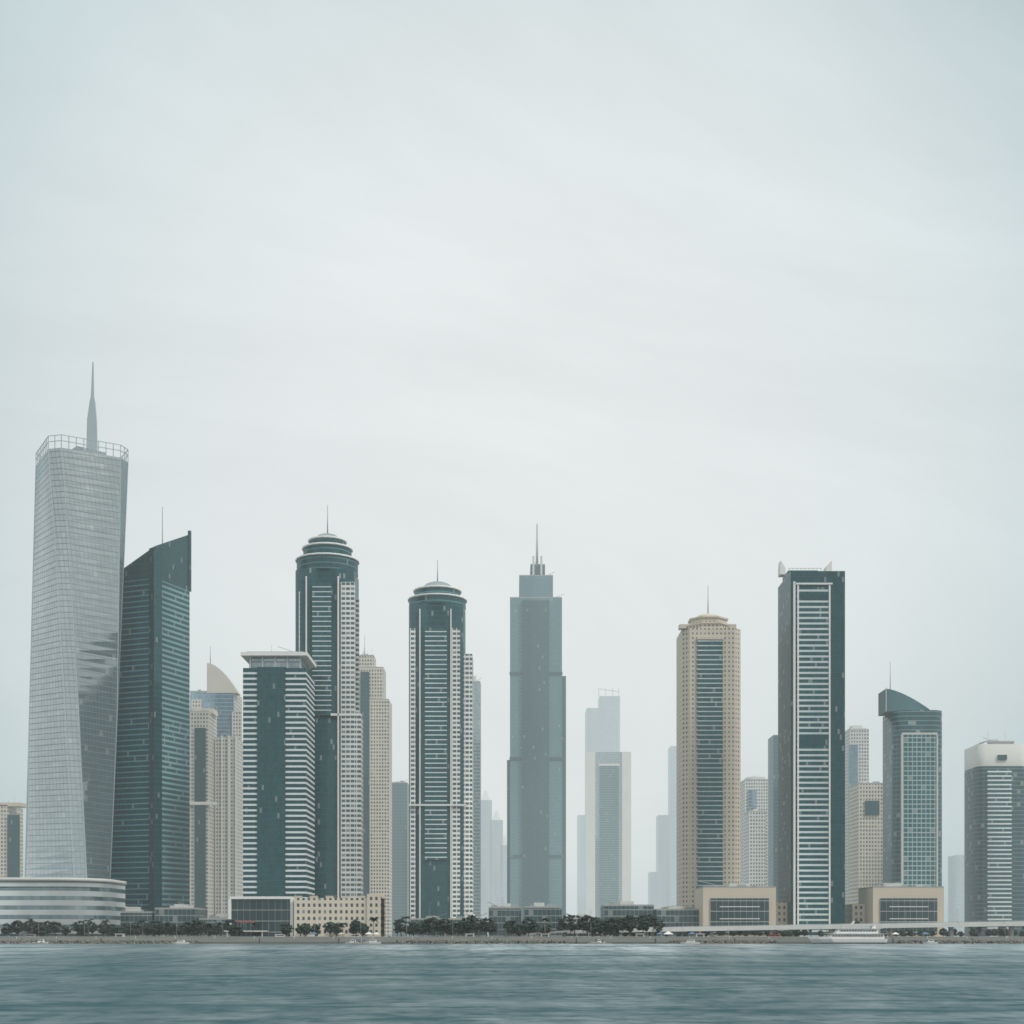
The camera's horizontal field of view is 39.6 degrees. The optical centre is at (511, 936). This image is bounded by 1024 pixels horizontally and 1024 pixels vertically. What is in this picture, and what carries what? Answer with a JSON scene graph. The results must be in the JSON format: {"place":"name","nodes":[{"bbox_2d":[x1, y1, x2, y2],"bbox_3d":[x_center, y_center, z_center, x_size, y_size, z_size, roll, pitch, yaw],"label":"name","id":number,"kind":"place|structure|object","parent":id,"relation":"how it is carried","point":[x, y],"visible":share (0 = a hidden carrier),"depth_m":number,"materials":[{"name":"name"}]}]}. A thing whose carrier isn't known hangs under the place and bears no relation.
{"place":"outdoors","nodes":[
{"label":"outdoors","id":0,"kind":"place"},
{"bbox_2d":[0,801,25,876],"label":"block","id":1,"kind":"structure","parent":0,"point":[11,839],"depth_m":1250.00,"materials":[{"name":"grey concrete"}]},
{"bbox_2d":[359,635,506,936],"bbox_3d":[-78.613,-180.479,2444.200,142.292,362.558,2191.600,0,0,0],"label":"background skyscrapers","id":2,"kind":"structure","parent":0,"point":[385,835],"depth_m":1380.26,"materials":[{"name":"beige stone"}]},
{"bbox_2d":[0,944,1023,1023],"bbox_3d":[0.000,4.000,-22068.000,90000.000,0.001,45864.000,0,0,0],"label":"water","id":3,"kind":"structure","parent":0,"point":[511,983],"depth_m":121.05,"materials":[{"name":"teal liquid"}]},
{"bbox_2d":[171,940,188,943],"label":"boat","id":4,"kind":"object","parent":3,"relation":"on","point":[180,942],"visible":0.91,"depth_m":800.98,"materials":[{"name":"white"}]},
{"bbox_2d":[21,938,611,943],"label":"boats","id":5,"kind":"object","parent":3,"relation":"on","point":[361,940],"visible":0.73,"depth_m":841.50,"materials":[{"name":"silver metal"}]},
{"bbox_2d":[363,940,380,943],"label":"boat","id":6,"kind":"object","parent":3,"relation":"on","point":[372,942],"visible":0.93,"depth_m":856.53,"materials":[{"name":"white"}]},
{"bbox_2d":[0,939,1023,943],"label":"shore rocks","id":7,"kind":"object","parent":3,"relation":"in","point":[714,941],"visible":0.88,"depth_m":859.79,"materials":[{"name":"grey stone"}]},
{"bbox_2d":[680,940,699,943],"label":"boat","id":8,"kind":"object","parent":3,"relation":"on","point":[690,942],"visible":0.91,"depth_m":831.01,"materials":[{"name":"white"}]},
{"bbox_2d":[809,921,888,943],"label":"yacht","id":9,"kind":"object","parent":3,"relation":"on","point":[871,935],"visible":1,"depth_m":827.74,"materials":[{"name":"white"}]},
{"bbox_2d":[923,940,937,943],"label":"boat","id":10,"kind":"object","parent":3,"relation":"on","point":[930,942],"visible":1,"depth_m":855.03,"materials":[{"name":"white"}]},
{"bbox_2d":[0,938,1023,943],"bbox_3d":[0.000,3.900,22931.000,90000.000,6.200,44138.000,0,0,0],"label":"seawall","id":11,"kind":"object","parent":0,"point":[393,940],"depth_m":862.00,"materials":[{"name":"concrete"}]},
{"bbox_2d":[0,877,126,936],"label":"curved podium","id":12,"kind":"object","parent":11,"relation":"on","point":[66,901],"visible":0.81,"depth_m":900.75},
{"bbox_2d":[25,362,127,878],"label":"twisted tower","id":13,"kind":"structure","parent":11,"relation":"on","point":[80,505],"depth_m":983.81,"materials":[{"name":"grey glass"}]},
{"bbox_2d":[111,507,190,911],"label":"skyscraper","id":14,"kind":"structure","parent":11,"relation":"on","point":[150,863],"depth_m":1019.18,"materials":[{"name":"teal glass"}]},
{"bbox_2d":[190,646,242,917],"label":"skyscraper","id":15,"kind":"structure","parent":11,"relation":"on","point":[216,812],"depth_m":1270.00,"materials":[{"name":"clear glass"}]},
{"bbox_2d":[224,896,293,936],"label":"glass low-rise building","id":16,"kind":"structure","parent":11,"relation":"on","point":[276,912],"depth_m":905.00,"materials":[{"name":"glass"}]},
{"bbox_2d":[241,645,315,897],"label":"building","id":17,"kind":"structure","parent":11,"relation":"on","point":[278,772],"depth_m":959.55,"materials":[{"name":"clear glass"}]},
{"bbox_2d":[295,505,362,897],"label":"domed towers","id":18,"kind":"structure","parent":11,"relation":"on","point":[326,607],"depth_m":1010.00,"materials":[{"name":"teal glass"}]},
{"bbox_2d":[294,894,384,936],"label":"low-rise building","id":19,"kind":"structure","parent":11,"relation":"on","point":[312,910],"depth_m":900.00,"materials":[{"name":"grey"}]},
{"bbox_2d":[120,899,698,936],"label":"low-rise buildings","id":20,"kind":"structure","parent":11,"relation":"on","point":[500,916],"depth_m":971.44,"materials":[{"name":"grey"}]},
{"bbox_2d":[408,560,472,920],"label":"skyscraper","id":21,"kind":"structure","parent":11,"relation":"on","point":[440,771],"depth_m":1060.00,"materials":[{"name":"teal glass"}]},
{"bbox_2d":[0,913,1023,936],"bbox_3d":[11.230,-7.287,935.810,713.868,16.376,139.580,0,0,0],"label":"waterfront trees","id":22,"kind":"object","parent":11,"relation":"on","point":[645,921],"visible":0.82,"depth_m":875.45,"materials":[{"name":"green plant"}]},
{"bbox_2d":[0,936,1023,942],"bbox_3d":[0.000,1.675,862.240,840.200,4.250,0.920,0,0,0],"label":"quay parapet","id":23,"kind":"structure","parent":11,"relation":"on","point":[486,937],"depth_m":862.10,"materials":[{"name":"concrete"}]},
{"bbox_2d":[38,922,1004,936],"bbox_3d":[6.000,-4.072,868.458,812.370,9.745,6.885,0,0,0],"label":"street lamps","id":24,"kind":"object","parent":11,"relation":"on","point":[471,935],"visible":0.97,"depth_m":868.34,"materials":[{"name":"grey metal"}]},
{"bbox_2d":[507,524,565,936],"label":"slender tower","id":25,"kind":"structure","parent":11,"relation":"on","point":[536,817],"depth_m":1500.00,"materials":[{"name":"grey glass"}]},
{"bbox_2d":[236,921,928,936],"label":"promenade tents","id":26,"kind":"object","parent":11,"relation":"on","point":[667,932],"visible":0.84,"depth_m":870.76,"materials":[{"name":"silver fabric"}]},
{"bbox_2d":[577,688,675,916],"bbox_3d":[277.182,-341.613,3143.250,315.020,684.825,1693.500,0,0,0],"label":"distant skyscrapers","id":27,"kind":"structure","parent":11,"relation":"on","point":[603,847],"depth_m":2300.00,"materials":[{"name":"grey glass"}]},
{"bbox_2d":[512,909,1023,936],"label":"bridge viaduct","id":28,"kind":"object","parent":11,"relation":"on","point":[891,926],"visible":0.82,"depth_m":893.50,"materials":[{"name":"grey concrete"}]},
{"bbox_2d":[778,561,844,936],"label":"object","id":29,"kind":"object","parent":11,"relation":"on","point":[811,744],"visible":0.93,"depth_m":958.30,"materials":[{"name":"glass"}]},
{"bbox_2d":[695,879,943,936],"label":"low-rise buildings","id":30,"kind":"structure","parent":11,"relation":"on","point":[737,904],"depth_m":950.00,"materials":[{"name":"beige concrete"}]},
{"bbox_2d":[878,666,941,885],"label":"high-rise building","id":31,"kind":"structure","parent":11,"relation":"on","point":[912,791],"depth_m":1078.20,"materials":[{"name":"teal glass"}]},
{"bbox_2d":[964,737,1023,936],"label":"building","id":32,"kind":"structure","parent":11,"relation":"on","point":[993,830],"depth_m":1180.00,"materials":[{"name":"grey"}]},
{"bbox_3d":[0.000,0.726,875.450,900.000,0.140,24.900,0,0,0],"label":"waterfront road","id":33,"kind":"object","parent":11,"relation":"on","visible":0},
{"bbox_2d":[26,934,1001,936],"bbox_3d":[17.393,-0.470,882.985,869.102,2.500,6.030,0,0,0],"label":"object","id":34,"kind":"object","parent":33,"relation":"on","point":[358,935],"visible":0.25,"depth_m":884.00,"materials":[{"name":"white"}]},
{"bbox_2d":[0,0,1023,936],"label":"sky","id":35,"kind":"structure","parent":0,"point":[701,297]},
{"bbox_2d":[676,604,740,906],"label":"skyscraper","id":36,"kind":"structure","parent":0,"point":[708,747],"depth_m":1060.00,"materials":[{"name":"stone"}]},
{"bbox_2d":[741,725,963,936],"bbox_3d":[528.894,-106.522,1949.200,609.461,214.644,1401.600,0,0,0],"label":"background buildings","id":37,"kind":"structure","parent":0,"point":[863,832],"depth_m":1398.40,"materials":[{"name":"beige glass"}]}
]}

